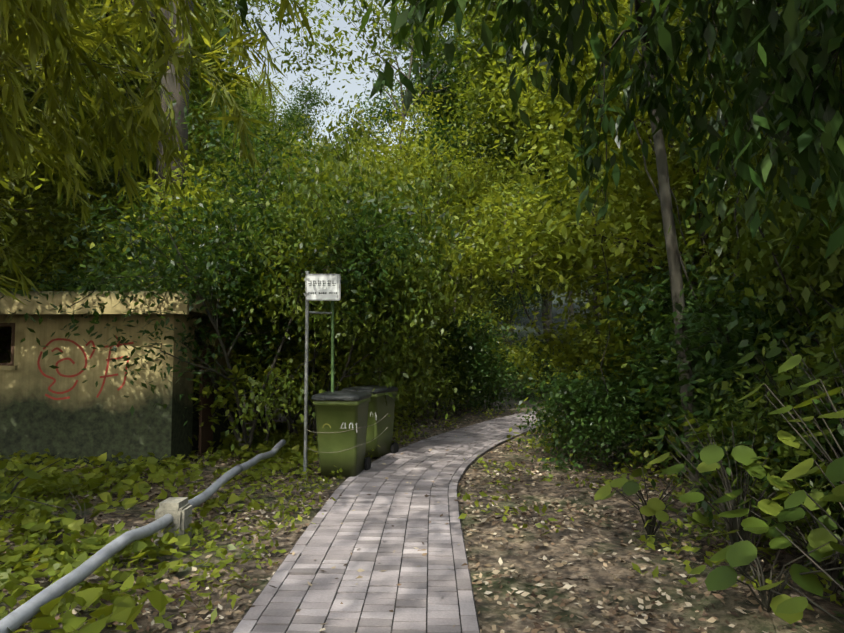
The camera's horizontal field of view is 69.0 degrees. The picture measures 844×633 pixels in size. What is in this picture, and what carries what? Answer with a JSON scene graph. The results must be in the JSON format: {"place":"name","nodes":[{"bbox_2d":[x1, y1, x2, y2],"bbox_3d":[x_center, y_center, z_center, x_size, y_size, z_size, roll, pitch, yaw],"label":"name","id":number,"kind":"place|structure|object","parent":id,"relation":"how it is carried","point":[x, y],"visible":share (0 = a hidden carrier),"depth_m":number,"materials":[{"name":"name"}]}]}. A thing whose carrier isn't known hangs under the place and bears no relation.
{"place":"outdoors","nodes":[
{"label":"outdoors","id":0,"kind":"place"},
{"bbox_2d":[215,0,492,162],"label":"sky","id":1,"kind":"structure","parent":0,"point":[352,87],"materials":[{"name":"white"}]},
{"bbox_2d":[0,282,843,632],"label":"ground","id":2,"kind":"structure","parent":0,"point":[600,578],"depth_m":4.86,"materials":[{"name":"brown soil"}]},
{"bbox_2d":[0,166,65,284],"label":"tree","id":3,"kind":"object","parent":2,"relation":"on","point":[21,215],"visible":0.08,"depth_m":13.80,"materials":[{"name":"green plant"}]},
{"bbox_2d":[0,0,67,258],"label":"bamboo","id":4,"kind":"object","parent":2,"relation":"on","point":[3,226],"visible":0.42,"depth_m":8.61,"materials":[{"name":"green plant"}]},
{"bbox_2d":[0,126,77,253],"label":"tree","id":5,"kind":"object","parent":2,"relation":"on","point":[14,223],"visible":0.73,"depth_m":6.58,"materials":[{"name":"green plant"}]},
{"bbox_2d":[0,457,93,531],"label":"plant","id":6,"kind":"object","parent":2,"relation":"on","point":[30,473],"visible":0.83,"depth_m":5.72,"materials":[{"name":"green plant"}]},
{"bbox_2d":[0,12,108,191],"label":"tree","id":7,"kind":"object","parent":2,"relation":"on","point":[33,164],"visible":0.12,"depth_m":10.27,"materials":[{"name":"green plant"}]},
{"bbox_2d":[0,198,112,362],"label":"shrub","id":8,"kind":"object","parent":2,"relation":"on","point":[65,250],"visible":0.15,"depth_m":12.46,"materials":[{"name":"green plant"}]},
{"bbox_2d":[0,167,149,290],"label":"shrub","id":9,"kind":"object","parent":2,"relation":"on","point":[55,219],"visible":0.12,"depth_m":13.02,"materials":[{"name":"green plant"}]},
{"bbox_2d":[0,2,154,231],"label":"tall tree","id":10,"kind":"object","parent":2,"relation":"on","point":[103,123],"depth_m":19.99,"materials":[{"name":"green plant"}]},
{"bbox_2d":[0,15,163,288],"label":"tree","id":11,"kind":"object","parent":2,"relation":"on","point":[112,56],"visible":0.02,"depth_m":14.72,"materials":[{"name":"green plant"}]},
{"bbox_2d":[0,0,183,290],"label":"tree","id":12,"kind":"object","parent":2,"relation":"on","point":[41,208],"visible":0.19,"depth_m":12.04,"materials":[{"name":"green plant"}]},
{"bbox_2d":[2,212,211,290],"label":"shrub","id":13,"kind":"object","parent":2,"relation":"on","point":[90,281],"visible":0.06,"depth_m":11.76,"materials":[{"name":"green plant"}]},
{"bbox_2d":[0,291,252,466],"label":"hut","id":14,"kind":"object","parent":2,"relation":"on","point":[62,411],"visible":0.85,"depth_m":8.55,"materials":[{"name":"beige concrete"}]},
{"bbox_2d":[0,439,285,632],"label":"pipe","id":15,"kind":"object","parent":2,"relation":"on","point":[177,511],"visible":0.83,"depth_m":4.45,"materials":[{"name":"grey"}]},
{"bbox_2d":[102,0,193,283],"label":"tree trunk","id":16,"kind":"object","parent":2,"relation":"on","point":[171,86],"visible":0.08,"depth_m":12.65,"materials":[{"name":"brown plant"}]},
{"bbox_2d":[25,0,275,255],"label":"tall tree","id":17,"kind":"object","parent":2,"relation":"on","point":[222,21],"visible":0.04,"depth_m":21.74,"materials":[{"name":"green plant"}]},
{"bbox_2d":[27,86,276,287],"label":"tree","id":18,"kind":"object","parent":2,"relation":"on","point":[203,120],"depth_m":16.83,"materials":[{"name":"green plant"}]},
{"bbox_2d":[13,85,298,283],"bbox_3d":[-6.832,-1.771,15.793,7.115,8.253,6.828,2,-4,-29],"label":"tree","id":19,"kind":"object","parent":2,"relation":"on","point":[110,169],"visible":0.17,"depth_m":14.40,"materials":[{"name":"green plant"}]},
{"bbox_2d":[0,416,318,632],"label":"ivy groundcover","id":20,"kind":"object","parent":2,"relation":"on","point":[29,488],"visible":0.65,"depth_m":5.26,"materials":[{"name":"green plant"}]},
{"bbox_2d":[62,201,300,406],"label":"shrub","id":21,"kind":"object","parent":2,"relation":"on","point":[122,239],"visible":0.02,"depth_m":10.70,"materials":[{"name":"green plant"}]},
{"bbox_2d":[1,0,379,251],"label":"tall tree","id":22,"kind":"object","parent":2,"relation":"on","point":[143,85],"visible":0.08,"depth_m":20.36,"materials":[{"name":"green plant"}]},
{"bbox_2d":[0,0,399,305],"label":"tree","id":23,"kind":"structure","parent":2,"relation":"on","point":[64,49],"depth_m":5.39,"materials":[{"name":"green plant"}]},
{"bbox_2d":[101,123,299,421],"bbox_3d":[-4.632,-0.659,14.006,4.823,6.162,5.816,1,-3,-10],"label":"shrub","id":24,"kind":"object","parent":2,"relation":"on","point":[206,180],"depth_m":12.92,"materials":[{"name":"green plant"}]},
{"bbox_2d":[0,48,461,450],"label":"shrub","id":25,"kind":"object","parent":2,"relation":"on","point":[208,285],"visible":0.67,"depth_m":8.71,"materials":[{"name":"green plant"}]},
{"bbox_2d":[113,119,355,226],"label":"tree","id":26,"kind":"object","parent":2,"relation":"on","point":[197,150],"depth_m":16.29,"materials":[{"name":"green plant"}]},
{"bbox_2d":[122,103,358,201],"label":"tall tree","id":27,"kind":"object","parent":2,"relation":"on","point":[267,121],"depth_m":17.42,"materials":[{"name":"green plant"}]},
{"bbox_2d":[86,136,407,456],"bbox_3d":[-3.233,-0.188,11.358,4.859,5.083,6.951,1,-4,-17],"label":"shrub","id":28,"kind":"object","parent":2,"relation":"on","point":[219,401],"visible":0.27,"depth_m":9.66,"materials":[{"name":"green plant"}]},
{"bbox_2d":[207,66,298,161],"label":"tall tree","id":29,"kind":"object","parent":2,"relation":"on","point":[268,106],"visible":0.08,"depth_m":41.49,"materials":[{"name":"green plant"}]},
{"bbox_2d":[248,347,329,424],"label":"bush","id":30,"kind":"object","parent":2,"relation":"on","point":[296,403],"visible":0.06,"depth_m":12.63,"materials":[{"name":"green plant"}]},
{"bbox_2d":[87,98,521,436],"bbox_3d":[-1.713,-0.508,11.606,7.068,5.706,5.669,-1,-3,12],"label":"shrub","id":31,"kind":"object","parent":2,"relation":"on","point":[341,193],"visible":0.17,"depth_m":10.22,"materials":[{"name":"green plant"}]},
{"bbox_2d":[268,78,340,143],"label":"tall tree","id":32,"kind":"object","parent":2,"relation":"on","point":[308,96],"visible":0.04,"depth_m":47.09,"materials":[{"name":"green plant"}]},
{"bbox_2d":[226,122,395,226],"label":"tree","id":33,"kind":"object","parent":2,"relation":"on","point":[288,174],"visible":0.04,"depth_m":14.90,"materials":[{"name":"green plant"}]},
{"bbox_2d":[188,105,443,419],"bbox_3d":[-2.787,-1.253,15.569,6.522,7.566,6.259,1,-4,-15],"label":"shrub","id":34,"kind":"object","parent":2,"relation":"on","point":[259,145],"visible":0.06,"depth_m":14.60,"materials":[{"name":"green plant"}]},
{"bbox_2d":[303,271,340,478],"bbox_3d":[-1.278,0.788,7.927,0.470,2.741,0.235,0,-3,1],"label":"sign post","id":35,"kind":"object","parent":2,"relation":"on","point":[322,287],"visible":0.98,"depth_m":7.88,"materials":[{"name":"metal"}]},
{"bbox_2d":[305,413,388,452],"bbox_3d":[-0.740,1.536,8.120,0.708,0.356,1.587,-3,-4,40],"label":"wire","id":36,"kind":"object","parent":35,"relation":"attached to","point":[345,431],"visible":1,"depth_m":7.58,"materials":[{"name":"green"}]},
{"bbox_2d":[225,116,451,379],"bbox_3d":[-1.727,-0.527,11.903,4.241,5.706,4.650,1,-3,-11],"label":"shrub","id":37,"kind":"object","parent":2,"relation":"on","point":[298,171],"visible":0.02,"depth_m":10.89,"materials":[{"name":"green plant"}]},
{"bbox_2d":[272,120,406,188],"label":"tall tree","id":38,"kind":"object","parent":2,"relation":"on","point":[336,146],"visible":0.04,"depth_m":24.84,"materials":[{"name":"green plant"}]},
{"bbox_2d":[311,391,371,475],"bbox_3d":[-1.026,1.518,7.951,0.630,1.075,0.861,0,-3,7],"label":"wheelie bin","id":39,"kind":"object","parent":2,"relation":"on","point":[338,411],"visible":0.98,"depth_m":7.65,"materials":[{"name":"green plastic"}]},
{"bbox_2d":[208,159,476,450],"bbox_3d":[-1.331,-0.041,10.411,4.535,4.565,5.655,1,-4,-21],"label":"shrub","id":40,"kind":"object","parent":2,"relation":"on","point":[380,299],"visible":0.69,"depth_m":9.00,"materials":[{"name":"green plant"}]},
{"bbox_2d":[222,114,484,340],"bbox_3d":[-0.934,-0.700,12.622,4.823,6.162,5.816,-2,-4,26],"label":"shrub","id":41,"kind":"object","parent":2,"relation":"on","point":[401,154],"visible":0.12,"depth_m":11.84,"materials":[{"name":"green plant"}]},
{"bbox_2d":[283,322,447,442],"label":"bush","id":42,"kind":"object","parent":2,"relation":"on","point":[416,347],"visible":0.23,"depth_m":11.52,"materials":[{"name":"green plant"}]},
{"bbox_2d":[292,325,443,426],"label":"bush","id":43,"kind":"object","parent":2,"relation":"on","point":[405,418],"visible":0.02,"depth_m":13.29,"materials":[{"name":"green plant"}]},
{"bbox_2d":[341,385,398,456],"bbox_3d":[-0.786,1.609,9.413,0.630,1.075,0.861,-1,-4,23],"label":"wheelie bin","id":44,"kind":"object","parent":2,"relation":"on","point":[378,410],"visible":0.69,"depth_m":9.16,"materials":[{"name":"green"}]},
{"bbox_2d":[314,0,467,166],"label":"tree","id":45,"kind":"object","parent":2,"relation":"on","point":[408,77],"visible":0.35,"depth_m":22.28,"materials":[{"name":"green plant"}]},
{"bbox_2d":[232,408,575,632],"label":"path bricks","id":46,"kind":"object","parent":2,"relation":"on","point":[433,593],"visible":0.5,"depth_m":4.68,"materials":[{"name":"grey brick"}]},
{"bbox_2d":[0,417,843,632],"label":"leaf litter","id":47,"kind":"object","parent":2,"relation":"on","point":[179,619],"visible":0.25,"depth_m":4.68,"materials":[{"name":"beige plant"}]},
{"bbox_2d":[0,403,843,632],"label":"low weeds","id":48,"kind":"object","parent":2,"relation":"on","point":[210,546],"visible":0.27,"depth_m":5.06,"materials":[{"name":"green plant"}]},
{"bbox_2d":[317,83,549,327],"bbox_3d":[0.106,-1.896,17.939,7.441,9.130,6.786,2,-4,-32],"label":"small tree","id":49,"kind":"object","parent":2,"relation":"on","point":[481,172],"visible":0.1,"depth_m":16.77,"materials":[{"name":"green plant"}]},
{"bbox_2d":[354,2,514,344],"bbox_3d":[4.434,-6.878,33.205,15.554,19.388,17.631,-2,-4,34],"label":"tall tree","id":50,"kind":"object","parent":2,"relation":"on","point":[384,108],"depth_m":29.50,"materials":[{"name":"green plant"}]},
{"bbox_2d":[393,312,484,431],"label":"bush","id":51,"kind":"object","parent":2,"relation":"on","point":[435,373],"visible":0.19,"depth_m":13.60,"materials":[{"name":"green plant"}]},
{"bbox_2d":[424,312,463,396],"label":"shrub","id":52,"kind":"object","parent":2,"relation":"on","point":[440,347],"depth_m":15.27,"materials":[{"name":"green plant"}]},
{"bbox_2d":[348,72,570,418],"bbox_3d":[0.506,-1.411,15.635,5.938,7.989,6.511,0,-3,-5],"label":"small tree","id":53,"kind":"object","parent":2,"relation":"on","point":[476,200],"visible":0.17,"depth_m":15.05,"materials":[{"name":"green plant"}]},
{"bbox_2d":[413,320,524,413],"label":"bush","id":54,"kind":"object","parent":2,"relation":"on","point":[489,399],"visible":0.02,"depth_m":15.98,"materials":[{"name":"green plant"}]},
{"bbox_2d":[315,0,628,390],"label":"tall tree","id":55,"kind":"object","parent":2,"relation":"on","point":[443,82],"visible":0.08,"depth_m":24.71,"materials":[{"name":"green plant"}]},
{"bbox_2d":[445,292,499,374],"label":"shrub","id":56,"kind":"object","parent":2,"relation":"on","point":[470,315],"depth_m":16.59,"materials":[{"name":"green plant"}]},
{"bbox_2d":[409,304,548,417],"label":"bush","id":57,"kind":"object","parent":2,"relation":"on","point":[476,364],"visible":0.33,"depth_m":14.81,"materials":[{"name":"green plant"}]},
{"bbox_2d":[427,222,539,410],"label":"small tree","id":58,"kind":"object","parent":2,"relation":"on","point":[483,305],"visible":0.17,"depth_m":17.78,"materials":[{"name":"green plant"}]},
{"bbox_2d":[374,2,593,341],"bbox_3d":[4.979,-5.772,27.981,14.140,17.626,16.029,1,-4,-24],"label":"tall tree","id":59,"kind":"object","parent":2,"relation":"on","point":[546,322],"visible":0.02,"depth_m":26.70,"materials":[{"name":"green plant"}]},
{"bbox_2d":[448,232,558,327],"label":"tall tree","id":60,"kind":"object","parent":2,"relation":"on","point":[504,300],"visible":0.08,"depth_m":23.23,"materials":[{"name":"green plant"}]},
{"bbox_2d":[489,331,532,386],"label":"bush","id":61,"kind":"object","parent":2,"relation":"on","point":[516,342],"depth_m":26.18,"materials":[{"name":"green plant"}]},
{"bbox_2d":[466,311,557,407],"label":"bush","id":62,"kind":"object","parent":2,"relation":"on","point":[516,355],"visible":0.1,"depth_m":17.48,"materials":[{"name":"green plant"}]},
{"bbox_2d":[463,237,575,331],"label":"tall tree","id":63,"kind":"object","parent":2,"relation":"on","point":[532,285],"depth_m":27.24,"materials":[{"name":"green plant"}]},
{"bbox_2d":[214,0,843,265],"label":"overhanging tree","id":64,"kind":"object","parent":2,"relation":"on","point":[785,96],"visible":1,"depth_m":3.52,"materials":[{"name":"green plant"}]},
{"bbox_2d":[494,159,569,323],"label":"tall tree","id":65,"kind":"object","parent":2,"relation":"on","point":[550,308],"depth_m":45.87,"materials":[{"name":"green plant"}]},
{"bbox_2d":[497,342,572,400],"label":"bush","id":66,"kind":"object","parent":2,"relation":"on","point":[546,369],"visible":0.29,"depth_m":20.74,"materials":[{"name":"green plant"}]},
{"bbox_2d":[432,15,638,317],"bbox_3d":[6.156,-5.158,22.258,12.008,16.262,15.263,1,-3,-10],"label":"tall tree","id":67,"kind":"object","parent":2,"relation":"on","point":[464,97],"visible":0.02,"depth_m":21.64,"materials":[{"name":"green plant"}]},
{"bbox_2d":[463,17,623,161],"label":"tall tree","id":68,"kind":"object","parent":2,"relation":"on","point":[519,78],"depth_m":19.79,"materials":[{"name":"green plant"}]},
{"bbox_2d":[533,283,564,321],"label":"tall tree","id":69,"kind":"object","parent":2,"relation":"on","point":[535,306],"depth_m":53.98,"materials":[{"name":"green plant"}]},
{"bbox_2d":[513,333,588,391],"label":"bush","id":70,"kind":"object","parent":2,"relation":"on","point":[545,344],"visible":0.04,"depth_m":24.80,"materials":[{"name":"green plant"}]},
{"bbox_2d":[535,276,575,326],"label":"tall tree","id":71,"kind":"object","parent":2,"relation":"on","point":[571,307],"depth_m":48.79,"materials":[{"name":"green plant"}]},
{"bbox_2d":[434,13,677,298],"bbox_3d":[7.810,-5.694,26.884,16.028,17.626,14.140,1,-3,-10],"label":"tall tree","id":72,"kind":"object","parent":2,"relation":"on","point":[515,239],"depth_m":26.23,"materials":[{"name":"green plant"}]},
{"bbox_2d":[313,0,839,259],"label":"tall tree","id":73,"kind":"object","parent":2,"relation":"on","point":[490,20],"visible":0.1,"depth_m":17.73,"materials":[{"name":"green plant"}]},
{"bbox_2d":[443,100,712,252],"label":"tall tree","id":74,"kind":"object","parent":2,"relation":"on","point":[493,157],"depth_m":22.54,"materials":[{"name":"green plant"}]},
{"bbox_2d":[468,99,709,364],"bbox_3d":[4.024,-1.057,13.021,5.929,6.878,5.690,1,-3,-11],"label":"tree","id":75,"kind":"object","parent":2,"relation":"on","point":[540,201],"visible":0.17,"depth_m":12.31,"materials":[{"name":"green plant"}]},
{"bbox_2d":[513,344,681,477],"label":"bush","id":76,"kind":"object","parent":2,"relation":"on","point":[591,406],"visible":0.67,"depth_m":8.23,"materials":[{"name":"green plant"}]},
{"bbox_2d":[540,260,665,392],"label":"bush","id":77,"kind":"object","parent":2,"relation":"on","point":[577,333],"depth_m":12.74,"materials":[{"name":"green plant"}]},
{"bbox_2d":[493,267,740,452],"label":"bush","id":78,"kind":"object","parent":2,"relation":"on","point":[571,354],"visible":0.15,"depth_m":10.31,"materials":[{"name":"green plant"}]},
{"bbox_2d":[556,270,682,378],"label":"shrub","id":79,"kind":"object","parent":2,"relation":"on","point":[579,317],"visible":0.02,"depth_m":13.33,"materials":[{"name":"green plant"}]},
{"bbox_2d":[423,0,843,326],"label":"tree","id":80,"kind":"object","parent":2,"relation":"on","point":[581,237],"visible":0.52,"depth_m":8.91,"materials":[{"name":"green plant"}]},
{"bbox_2d":[460,0,838,315],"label":"tree","id":81,"kind":"object","parent":2,"relation":"on","point":[643,128],"visible":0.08,"depth_m":10.54,"materials":[{"name":"green plant"}]},
{"bbox_2d":[592,223,733,376],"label":"shrub","id":82,"kind":"object","parent":2,"relation":"on","point":[645,294],"depth_m":10.60,"materials":[{"name":"green plant"}]},
{"bbox_2d":[634,0,707,500],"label":"trunk","id":83,"kind":"object","parent":2,"relation":"on","point":[675,269],"visible":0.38,"depth_m":6.58,"materials":[{"name":"brown plant"}]},
{"bbox_2d":[504,12,842,456],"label":"vines","id":84,"kind":"object","parent":2,"relation":"on","point":[759,228],"visible":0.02,"depth_m":7.21,"materials":[{"name":"brown plant"}]},
{"bbox_2d":[574,239,786,379],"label":"shrub","id":85,"kind":"object","parent":2,"relation":"on","point":[616,342],"visible":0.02,"depth_m":9.85,"materials":[{"name":"green plant"}]},
{"bbox_2d":[576,240,819,485],"bbox_3d":[4.013,0.599,9.389,4.354,3.442,4.329,1,-3,-13],"label":"bush","id":86,"kind":"object","parent":2,"relation":"on","point":[619,341],"visible":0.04,"depth_m":8.37,"materials":[{"name":"green plant"}]},
{"bbox_2d":[585,150,823,296],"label":"shrub","id":87,"kind":"object","parent":2,"relation":"on","point":[727,204],"depth_m":11.21,"materials":[{"name":"green plant"}]},
{"bbox_2d":[576,242,843,481],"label":"bush","id":88,"kind":"object","parent":2,"relation":"on","point":[654,288],"visible":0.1,"depth_m":7.16,"materials":[{"name":"green plant"}]},
{"bbox_2d":[577,125,843,447],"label":"shrub","id":89,"kind":"object","parent":2,"relation":"on","point":[676,186],"visible":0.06,"depth_m":8.72,"materials":[{"name":"green plant"}]},
{"bbox_2d":[594,340,843,624],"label":"broad-leaved plant","id":90,"kind":"object","parent":2,"relation":"on","point":[740,552],"visible":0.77,"depth_m":3.87,"materials":[{"name":"green plant"}]},
{"bbox_2d":[601,275,843,538],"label":"bush","id":91,"kind":"object","parent":2,"relation":"on","point":[734,323],"visible":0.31,"depth_m":5.62,"materials":[{"name":"green plant"}]},
{"bbox_2d":[604,58,841,264],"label":"tree","id":92,"kind":"object","parent":2,"relation":"on","point":[699,167],"depth_m":14.24,"materials":[{"name":"green plant"}]},
{"bbox_2d":[624,32,843,427],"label":"tree","id":93,"kind":"object","parent":2,"relation":"on","point":[813,238],"visible":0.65,"depth_m":5.48,"materials":[{"name":"green plant"}]},
{"bbox_2d":[645,294,843,588],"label":"bush","id":94,"kind":"object","parent":2,"relation":"on","point":[779,469],"visible":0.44,"depth_m":4.57,"materials":[{"name":"green plant"}]},
{"bbox_2d":[646,5,843,280],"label":"tree","id":95,"kind":"object","parent":2,"relation":"on","point":[730,188],"depth_m":8.45,"materials":[{"name":"green plant"}]},
{"bbox_2d":[652,282,843,428],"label":"bush","id":96,"kind":"object","parent":2,"relation":"on","point":[819,316],"visible":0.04,"depth_m":7.12,"materials":[{"name":"green plant"}]},
{"bbox_2d":[680,0,843,122],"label":"tree","id":97,"kind":"object","parent":2,"relation":"on","point":[778,50],"visible":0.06,"depth_m":6.65,"materials":[{"name":"green plant"}]},
{"bbox_2d":[727,189,836,314],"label":"shrub","id":98,"kind":"object","parent":2,"relation":"on","point":[795,190],"visible":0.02,"depth_m":8.40,"materials":[{"name":"green plant"}]},
{"bbox_2d":[752,375,843,616],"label":"bush","id":99,"kind":"object","parent":2,"relation":"on","point":[833,422],"visible":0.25,"depth_m":4.03,"materials":[{"name":"green plant"}]},
{"bbox_2d":[763,276,843,343],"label":"bush","id":100,"kind":"object","parent":2,"relation":"on","point":[825,310],"depth_m":6.39,"materials":[{"name":"green plant"}]}
]}

